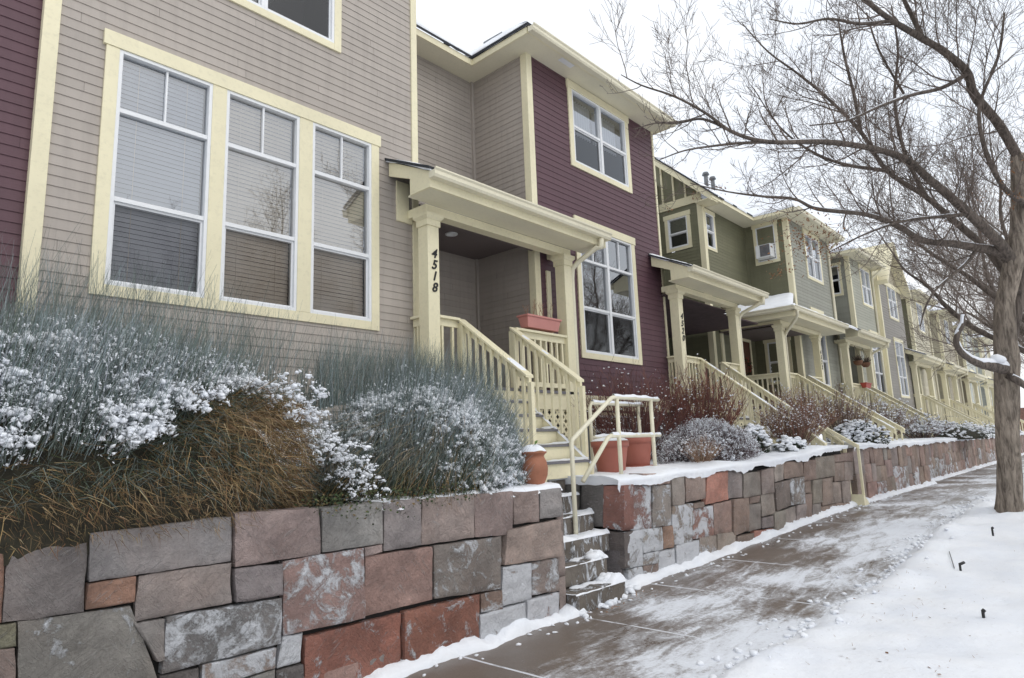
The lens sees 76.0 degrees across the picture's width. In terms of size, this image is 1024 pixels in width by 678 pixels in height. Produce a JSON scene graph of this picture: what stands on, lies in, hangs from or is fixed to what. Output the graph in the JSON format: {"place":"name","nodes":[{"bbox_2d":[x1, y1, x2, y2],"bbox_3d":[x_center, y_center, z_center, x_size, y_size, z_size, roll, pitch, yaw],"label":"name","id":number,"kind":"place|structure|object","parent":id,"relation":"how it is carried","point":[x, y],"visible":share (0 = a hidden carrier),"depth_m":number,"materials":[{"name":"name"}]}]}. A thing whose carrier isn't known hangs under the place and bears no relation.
{"place":"outdoors","nodes":[
{"label":"outdoors","id":0,"kind":"place"},
{"bbox_2d":[288,484,335,506],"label":"terrace soil","id":1,"kind":"structure","parent":0,"point":[312,505],"depth_m":5.33,"materials":[{"name":"brown soil"}]},
{"bbox_2d":[0,0,42,323],"bbox_3d":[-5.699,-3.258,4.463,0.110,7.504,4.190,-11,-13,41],"label":"townhouse","id":2,"kind":"structure","parent":1,"relation":"on","point":[20,24],"depth_m":5.67,"materials":[{"name":"purple wood"}]},
{"bbox_2d":[0,213,390,565],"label":"shrub","id":3,"kind":"object","parent":1,"relation":"on","point":[149,428],"visible":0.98,"depth_m":3.89,"materials":[{"name":"plant"}]},
{"bbox_2d":[282,311,548,513],"bbox_3d":[-0.878,0.709,6.332,2.028,1.946,2.980,-11,-13,41],"label":"shrub","id":4,"kind":"object","parent":1,"relation":"on","point":[414,425],"visible":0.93,"depth_m":5.80,"materials":[{"name":"green plant"}]},
{"bbox_2d":[338,482,561,510],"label":"terrace snow","id":5,"kind":"structure","parent":1,"relation":"on","point":[534,487],"depth_m":6.06,"materials":[{"name":"white snow"}]},
{"bbox_2d":[262,0,1023,457],"label":"sky","id":6,"kind":"structure","parent":0,"point":[470,22],"materials":[{"name":"white"}]},
{"bbox_2d":[405,455,1023,677],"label":"sidewalk","id":7,"kind":"structure","parent":0,"point":[682,625],"depth_m":6.42,"materials":[{"name":"concrete"}]},
{"bbox_2d":[547,478,625,611],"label":"stone steps","id":8,"kind":"structure","parent":7,"relation":"on","point":[591,583],"depth_m":6.92,"materials":[{"name":"grey stone"}]},
{"bbox_2d":[569,394,661,533],"bbox_3d":[1.353,1.566,8.126,0.054,1.794,2.026,-11,-13,41],"label":"handrail","id":9,"kind":"object","parent":8,"relation":"on","point":[619,434],"visible":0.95,"depth_m":8.10,"materials":[{"name":"beige metal"}]},
{"bbox_2d":[363,453,1023,677],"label":"snow drift","id":10,"kind":"object","parent":7,"relation":"on","point":[401,668],"visible":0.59,"depth_m":6.30,"materials":[{"name":"white snow"}]},
{"bbox_2d":[696,495,991,677],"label":"snow crumbs","id":11,"kind":"object","parent":7,"relation":"on","point":[811,623],"visible":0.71,"depth_m":6.21,"materials":[{"name":"white snow"}]},
{"bbox_2d":[826,427,868,504],"bbox_3d":[6.434,2.433,12.608,0.570,1.496,0.320,-11,-13,41],"label":"railing post","id":12,"kind":"object","parent":7,"relation":"on","point":[859,499],"visible":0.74,"depth_m":12.41,"materials":[{"name":"beige metal"}]},
{"bbox_2d":[716,478,1023,677],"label":"snow bank","id":13,"kind":"structure","parent":7,"relation":"on","point":[993,644],"depth_m":5.07,"materials":[{"name":"white snow"}]},
{"bbox_2d":[588,564,995,674],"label":"fallen leaves","id":14,"kind":"object","parent":13,"relation":"on","point":[834,635],"visible":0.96,"depth_m":5.41,"materials":[{"name":"brown plant"}]},
{"bbox_2d":[588,0,1023,512],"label":"tree","id":15,"kind":"object","parent":13,"relation":"on","point":[1002,363],"visible":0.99,"depth_m":8.98,"materials":[{"name":"brown plant"}]},
{"bbox_2d":[837,75,1023,380],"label":"tree","id":16,"kind":"object","parent":13,"relation":"on","point":[953,313],"visible":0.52,"depth_m":13.92,"materials":[{"name":"brown plant"}]},
{"bbox_2d":[958,561,964,570],"bbox_3d":[4.504,2.287,6.554,0.072,0.122,0.028,1,-10,-17],"label":"pipe stub","id":17,"kind":"object","parent":13,"relation":"on","point":[960,564],"visible":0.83,"depth_m":6.54,"materials":[{"name":"black metal"}]},
{"bbox_2d":[904,251,1023,375],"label":"tree","id":18,"kind":"object","parent":13,"relation":"on","point":[991,327],"visible":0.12,"depth_m":25.39,"materials":[{"name":"brown plant"}]},
{"bbox_2d":[920,149,1023,372],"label":"tree","id":19,"kind":"object","parent":13,"relation":"on","point":[1021,334],"visible":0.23,"depth_m":18.65,"materials":[{"name":"brown plant"}]},
{"bbox_2d":[981,608,985,617],"bbox_3d":[3.627,2.128,5.031,0.034,0.113,0.028,-2,-9,-3],"label":"pipe stub","id":20,"kind":"object","parent":13,"relation":"on","point":[983,611],"visible":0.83,"depth_m":5.03,"materials":[{"name":"black metal"}]},
{"bbox_2d":[1020,407,1023,430],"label":"building","id":21,"kind":"structure","parent":7,"relation":"on","point":[1022,413],"depth_m":59.92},
{"label":"ground","id":22,"kind":"structure","parent":0,"visible":0},
{"bbox_2d":[0,488,565,677],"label":"retaining wall","id":23,"kind":"structure","parent":22,"relation":"on","point":[301,592],"depth_m":4.28,"materials":[{"name":"stone"}]},
{"bbox_2d":[295,482,478,524],"bbox_3d":[-0.918,1.276,5.091,0.369,0.256,1.562,-11,-13,41],"label":"trailing plant","id":24,"kind":"object","parent":23,"relation":"on","point":[385,496],"visible":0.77,"depth_m":4.97,"materials":[{"name":"plant"}]},
{"bbox_2d":[521,440,547,484],"bbox_3d":[0.219,1.255,6.566,0.283,0.475,0.283,-11,-13,41],"label":"terracotta jug","id":25,"kind":"object","parent":23,"relation":"on","point":[539,465],"visible":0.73,"depth_m":6.46,"materials":[{"name":"orange ceramic"}]},
{"bbox_2d":[565,451,853,579],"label":"retaining wall","id":26,"kind":"structure","parent":22,"relation":"on","point":[657,527],"depth_m":8.56,"materials":[{"name":"stone"}]},
{"bbox_2d":[565,444,847,491],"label":"terrace snow","id":27,"kind":"structure","parent":26,"relation":"on","point":[668,471],"depth_m":8.75,"materials":[{"name":"white snow"}]},
{"bbox_2d":[590,437,628,472],"bbox_3d":[1.284,1.506,8.545,0.506,0.455,0.506,-11,-13,41],"label":"pot","id":28,"kind":"object","parent":27,"relation":"on","point":[607,461],"visible":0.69,"depth_m":8.36,"materials":[{"name":"ceramic"}]},
{"bbox_2d":[588,400,643,466],"bbox_3d":[1.575,1.425,9.610,0.054,1.045,1.446,-11,-13,41],"label":"handrail","id":29,"kind":"object","parent":27,"relation":"on","point":[601,402],"visible":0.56,"depth_m":9.31,"materials":[{"name":"beige metal"}]},
{"bbox_2d":[621,437,652,466],"bbox_3d":[1.784,1.606,9.382,0.490,0.488,0.490,-11,-13,41],"label":"pot","id":30,"kind":"object","parent":27,"relation":"on","point":[638,451],"visible":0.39,"depth_m":9.20,"materials":[{"name":"ceramic"}]},
{"bbox_2d":[647,353,749,434],"bbox_3d":[3.233,1.148,11.389,1.934,1.766,2.152,-11,-13,41],"label":"shrub","id":31,"kind":"object","parent":27,"relation":"on","point":[703,390],"visible":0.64,"depth_m":11.16,"materials":[{"name":"brown plant"}]},
{"bbox_2d":[679,432,726,462],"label":"grass tuft","id":32,"kind":"object","parent":27,"relation":"on","point":[704,452],"visible":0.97,"depth_m":9.45,"materials":[{"name":"brown plant"}]},
{"bbox_2d":[656,413,763,463],"bbox_3d":[3.139,1.631,10.503,1.537,0.878,2.616,-11,-13,41],"label":"shrub","id":33,"kind":"object","parent":27,"relation":"on","point":[740,442],"visible":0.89,"depth_m":10.02,"materials":[{"name":"grey plant"}]},
{"bbox_2d":[741,423,772,453],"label":"shrub","id":34,"kind":"object","parent":27,"relation":"on","point":[761,434],"visible":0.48,"depth_m":11.27,"materials":[{"name":"plant"}]},
{"bbox_2d":[771,435,806,451],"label":"shrub","id":35,"kind":"object","parent":27,"relation":"on","point":[794,443],"visible":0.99,"depth_m":11.32,"materials":[{"name":"plant"}]},
{"bbox_2d":[750,389,835,444],"bbox_3d":[5.168,1.481,12.153,1.370,1.100,1.836,-11,-13,41],"label":"shrub","id":36,"kind":"object","parent":27,"relation":"on","point":[804,422],"visible":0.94,"depth_m":11.95,"materials":[{"name":"brown plant"}]},
{"bbox_2d":[841,444,930,497],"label":"retaining wall","id":37,"kind":"structure","parent":22,"relation":"on","point":[885,470],"depth_m":14.31,"materials":[{"name":"stone"}]},
{"bbox_2d":[924,437,996,477],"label":"retaining wall","id":38,"kind":"structure","parent":22,"relation":"on","point":[943,458],"depth_m":20.82,"materials":[{"name":"stone"}]},
{"bbox_2d":[1020,435,1023,452],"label":"retaining wall","id":39,"kind":"structure","parent":22,"relation":"on","point":[1022,442],"depth_m":34.70,"materials":[{"name":"stone"}]},
{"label":"terrace snow","id":40,"kind":"structure","parent":0,"visible":0},
{"bbox_2d":[15,0,611,481],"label":"townhouse","id":41,"kind":"structure","parent":40,"relation":"on","point":[355,166],"depth_m":7.74,"materials":[{"name":"beige wood"}]},
{"bbox_2d":[88,28,380,330],"bbox_3d":[-3.012,-1.477,7.420,0.742,2.585,3.190,-11,-13,41],"label":"window","id":42,"kind":"structure","parent":41,"relation":"in","point":[284,192],"depth_m":7.05,"materials":[{"name":"white plastic"}]},
{"bbox_2d":[229,0,341,53],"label":"window","id":43,"kind":"structure","parent":41,"relation":"in","point":[319,21],"depth_m":8.30,"materials":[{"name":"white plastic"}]},
{"bbox_2d":[516,299,561,332],"bbox_3d":[0.421,-0.375,10.045,0.230,0.481,0.810,-11,-13,41],"label":"window box","id":44,"kind":"object","parent":41,"relation":"on","point":[543,323],"visible":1,"depth_m":9.91,"materials":[{"name":"pink plastic"}]},
{"bbox_2d":[572,353,709,459],"bbox_3d":[2.160,1.097,10.708,2.322,1.737,2.974,-11,-13,41],"label":"shrub","id":45,"kind":"object","parent":40,"relation":"on","point":[645,428],"visible":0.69,"depth_m":10.46,"materials":[{"name":"brown plant"}]},
{"bbox_2d":[465,21,851,493],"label":"townhouse","id":46,"kind":"structure","parent":40,"relation":"on","point":[585,161],"depth_m":12.83,"materials":[{"name":"purple"}]},
{"bbox_2d":[565,78,632,193],"bbox_3d":[1.464,-3.814,12.885,0.742,1.680,2.070,-11,-13,41],"label":"window","id":47,"kind":"structure","parent":46,"relation":"in","point":[587,157],"depth_m":13.06,"materials":[{"name":"white plastic"}]},
{"bbox_2d":[573,215,642,364],"bbox_3d":[1.551,-0.796,12.354,0.742,2.550,2.000,-11,-13,41],"label":"window","id":48,"kind":"structure","parent":46,"relation":"in","point":[609,319],"depth_m":12.80,"materials":[{"name":"grey glass"}]},
{"bbox_2d":[593,412,633,441],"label":"basement window","id":49,"kind":"structure","parent":46,"relation":"in","point":[598,422],"depth_m":11.79,"materials":[{"name":"plastic"}]},
{"bbox_2d":[654,155,904,440],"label":"townhouse","id":50,"kind":"structure","parent":40,"relation":"on","point":[696,232],"depth_m":19.14,"materials":[{"name":"green"}]},
{"bbox_2d":[663,209,691,252],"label":"window","id":51,"kind":"structure","parent":50,"relation":"in","point":[674,233],"depth_m":19.39,"materials":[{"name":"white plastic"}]},
{"bbox_2d":[683,207,717,252],"bbox_3d":[5.499,-3.102,19.233,0.742,1.220,0.710,-11,-13,41],"label":"window","id":52,"kind":"structure","parent":50,"relation":"in","point":[709,221],"depth_m":19.19,"materials":[{"name":"white plastic"}]},
{"bbox_2d":[744,355,752,375],"bbox_3d":[6.986,0.840,19.436,0.117,0.706,0.704,-11,-13,41],"label":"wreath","id":53,"kind":"object","parent":50,"relation":"attached to","point":[750,366],"visible":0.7,"depth_m":19.50,"materials":[{"name":"plant"}]},
{"bbox_2d":[743,342,754,407],"bbox_3d":[6.941,1.099,19.433,0.025,2.060,0.900,-11,-13,41],"label":"front door","id":54,"kind":"structure","parent":50,"relation":"in","point":[746,347],"depth_m":19.64,"materials":[{"name":"brown wood"}]},
{"bbox_2d":[755,243,774,260],"bbox_3d":[7.806,-2.688,20.212,0.470,0.400,0.332,-11,-13,41],"label":"air conditioner","id":55,"kind":"object","parent":50,"relation":"attached to","point":[763,252],"visible":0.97,"depth_m":20.10,"materials":[{"name":"white plastic"}]},
{"bbox_2d":[751,220,780,265],"bbox_3d":[7.922,-2.984,20.411,0.810,1.320,0.102,-11,-13,41],"label":"window","id":56,"kind":"structure","parent":50,"relation":"in","point":[754,228],"depth_m":20.34,"materials":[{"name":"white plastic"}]},
{"bbox_2d":[763,337,793,384],"bbox_3d":[8.070,0.660,19.787,0.830,1.400,0.102,-11,-13,41],"label":"window","id":57,"kind":"structure","parent":50,"relation":"in","point":[766,343],"depth_m":19.91,"materials":[{"name":"white plastic"}]},
{"bbox_2d":[701,180,935,438],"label":"townhouse","id":58,"kind":"structure","parent":40,"relation":"on","point":[812,289],"depth_m":21.19,"materials":[{"name":"wood"}]},
{"bbox_2d":[802,228,823,284],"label":"window","id":59,"kind":"structure","parent":58,"relation":"in","point":[815,273],"depth_m":21.69,"materials":[{"name":"white plastic"}]},
{"bbox_2d":[809,307,831,386],"bbox_3d":[9.554,0.345,21.018,0.742,2.540,1.250,-11,-13,41],"label":"window","id":60,"kind":"structure","parent":58,"relation":"in","point":[825,358],"depth_m":21.06,"materials":[{"name":"grey glass"}]},
{"bbox_2d":[851,347,862,365],"bbox_3d":[11.595,0.550,21.996,0.343,0.672,0.368,-11,-13,41],"label":"hanging basket","id":61,"kind":"object","parent":58,"relation":"hanging from","point":[857,361],"visible":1,"depth_m":21.90,"materials":[{"name":"black metal"}]},
{"bbox_2d":[861,349,870,366],"bbox_3d":[12.206,0.637,22.650,0.368,0.672,0.356,-6,-10,20],"label":"hanging basket","id":62,"kind":"object","parent":58,"relation":"hanging from","point":[865,363],"visible":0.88,"depth_m":22.53,"materials":[{"name":"black metal"}]},
{"bbox_2d":[860,382,871,387],"bbox_3d":[12.097,1.589,22.367,0.210,0.170,0.680,-11,-13,41],"label":"window box","id":63,"kind":"object","parent":58,"relation":"attached to","point":[865,384],"visible":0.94,"depth_m":22.16,"materials":[{"name":"red plastic"}]},
{"bbox_2d":[809,431,1023,449],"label":"terrace snow","id":64,"kind":"structure","parent":40,"relation":"on","point":[908,442],"depth_m":15.81,"materials":[{"name":"white snow"}]},
{"bbox_2d":[753,381,844,442],"bbox_3d":[6.372,1.658,14.693,2.018,1.503,2.506,-11,-13,41],"label":"shrub","id":65,"kind":"object","parent":64,"relation":"on","point":[802,398],"visible":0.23,"depth_m":14.54,"materials":[{"name":"brown plant"}]},
{"bbox_2d":[799,381,876,434],"bbox_3d":[7.868,1.741,15.842,1.658,1.612,2.109,-11,-13,41],"label":"shrub","id":66,"kind":"object","parent":64,"relation":"on","point":[843,416],"visible":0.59,"depth_m":15.60,"materials":[{"name":"brown plant"}]},
{"bbox_2d":[829,240,889,408],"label":"townhouse","id":67,"kind":"structure","parent":64,"relation":"on","point":[855,302],"depth_m":24.86,"materials":[{"name":"grey"}]},
{"bbox_2d":[831,262,843,296],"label":"window","id":68,"kind":"structure","parent":67,"relation":"in","point":[836,275],"depth_m":24.85,"materials":[{"name":"white plastic"}]},
{"bbox_2d":[858,263,873,308],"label":"window","id":69,"kind":"structure","parent":67,"relation":"in","point":[867,298],"depth_m":26.08,"materials":[{"name":"grey glass"}]},
{"bbox_2d":[869,330,884,394],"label":"window","id":70,"kind":"structure","parent":67,"relation":"in","point":[877,364],"depth_m":25.77,"materials":[{"name":"grey glass"}]},
{"bbox_2d":[826,419,892,444],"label":"shrub","id":71,"kind":"object","parent":64,"relation":"on","point":[859,430],"visible":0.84,"depth_m":14.31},
{"bbox_2d":[837,392,922,437],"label":"shrub","id":72,"kind":"object","parent":64,"relation":"on","point":[898,414],"visible":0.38,"depth_m":18.66,"materials":[{"name":"brown plant"}]},
{"bbox_2d":[862,242,915,422],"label":"townhouse","id":73,"kind":"structure","parent":64,"relation":"on","point":[897,369],"depth_m":27.80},
{"bbox_2d":[886,286,898,321],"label":"window","id":74,"kind":"structure","parent":73,"relation":"in","point":[891,294],"depth_m":28.40,"materials":[{"name":"white glass"}]},
{"bbox_2d":[883,337,909,398],"bbox_3d":[16.384,1.295,28.192,0.742,2.540,1.630,-11,-13,41],"label":"window","id":75,"kind":"structure","parent":73,"relation":"in","point":[899,349],"depth_m":28.01,"materials":[{"name":"white glass"}]},
{"bbox_2d":[889,283,942,425],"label":"townhouse","id":76,"kind":"structure","parent":64,"relation":"on","point":[907,309],"depth_m":32.02,"materials":[{"name":"beige"}]},
{"bbox_2d":[914,299,925,334],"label":"window","id":77,"kind":"structure","parent":76,"relation":"in","point":[917,304],"depth_m":33.21,"materials":[{"name":"grey glass"}]},
{"bbox_2d":[897,412,955,438],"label":"shrub","id":78,"kind":"object","parent":64,"relation":"on","point":[918,429],"visible":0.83,"depth_m":20.49,"materials":[{"name":"grey plant"}]},
{"bbox_2d":[904,420,994,439],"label":"shrub","id":79,"kind":"object","parent":64,"relation":"on","point":[964,432],"visible":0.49,"depth_m":21.08,"materials":[{"name":"green plant"}]},
{"bbox_2d":[974,422,994,433],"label":"shrub","id":80,"kind":"object","parent":64,"relation":"on","point":[988,425],"visible":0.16,"depth_m":31.11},
{"bbox_2d":[904,348,982,430],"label":"porch","id":81,"kind":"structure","parent":40,"relation":"on","point":[929,360],"depth_m":29.13,"materials":[{"name":"beige wood"}]},
{"bbox_2d":[927,304,994,426],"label":"townhouse","id":82,"kind":"structure","parent":40,"relation":"on","point":[951,393],"depth_m":36.58,"materials":[{"name":"beige"}]},
{"bbox_2d":[942,318,951,346],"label":"window","id":83,"kind":"structure","parent":82,"relation":"in","point":[948,335],"depth_m":38.42,"materials":[{"name":"grey glass"}]},
{"bbox_2d":[952,322,993,424],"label":"townhouse","id":84,"kind":"structure","parent":40,"relation":"on","point":[971,383],"depth_m":41.57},
{"bbox_2d":[964,330,970,353],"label":"window","id":85,"kind":"structure","parent":84,"relation":"in","point":[968,345],"depth_m":43.75,"materials":[{"name":"white plastic"}]},
{"bbox_2d":[972,334,1023,431],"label":"townhouse","id":86,"kind":"structure","parent":40,"relation":"on","point":[987,390],"depth_m":47.79,"materials":[{"name":"beige"}]}
]}

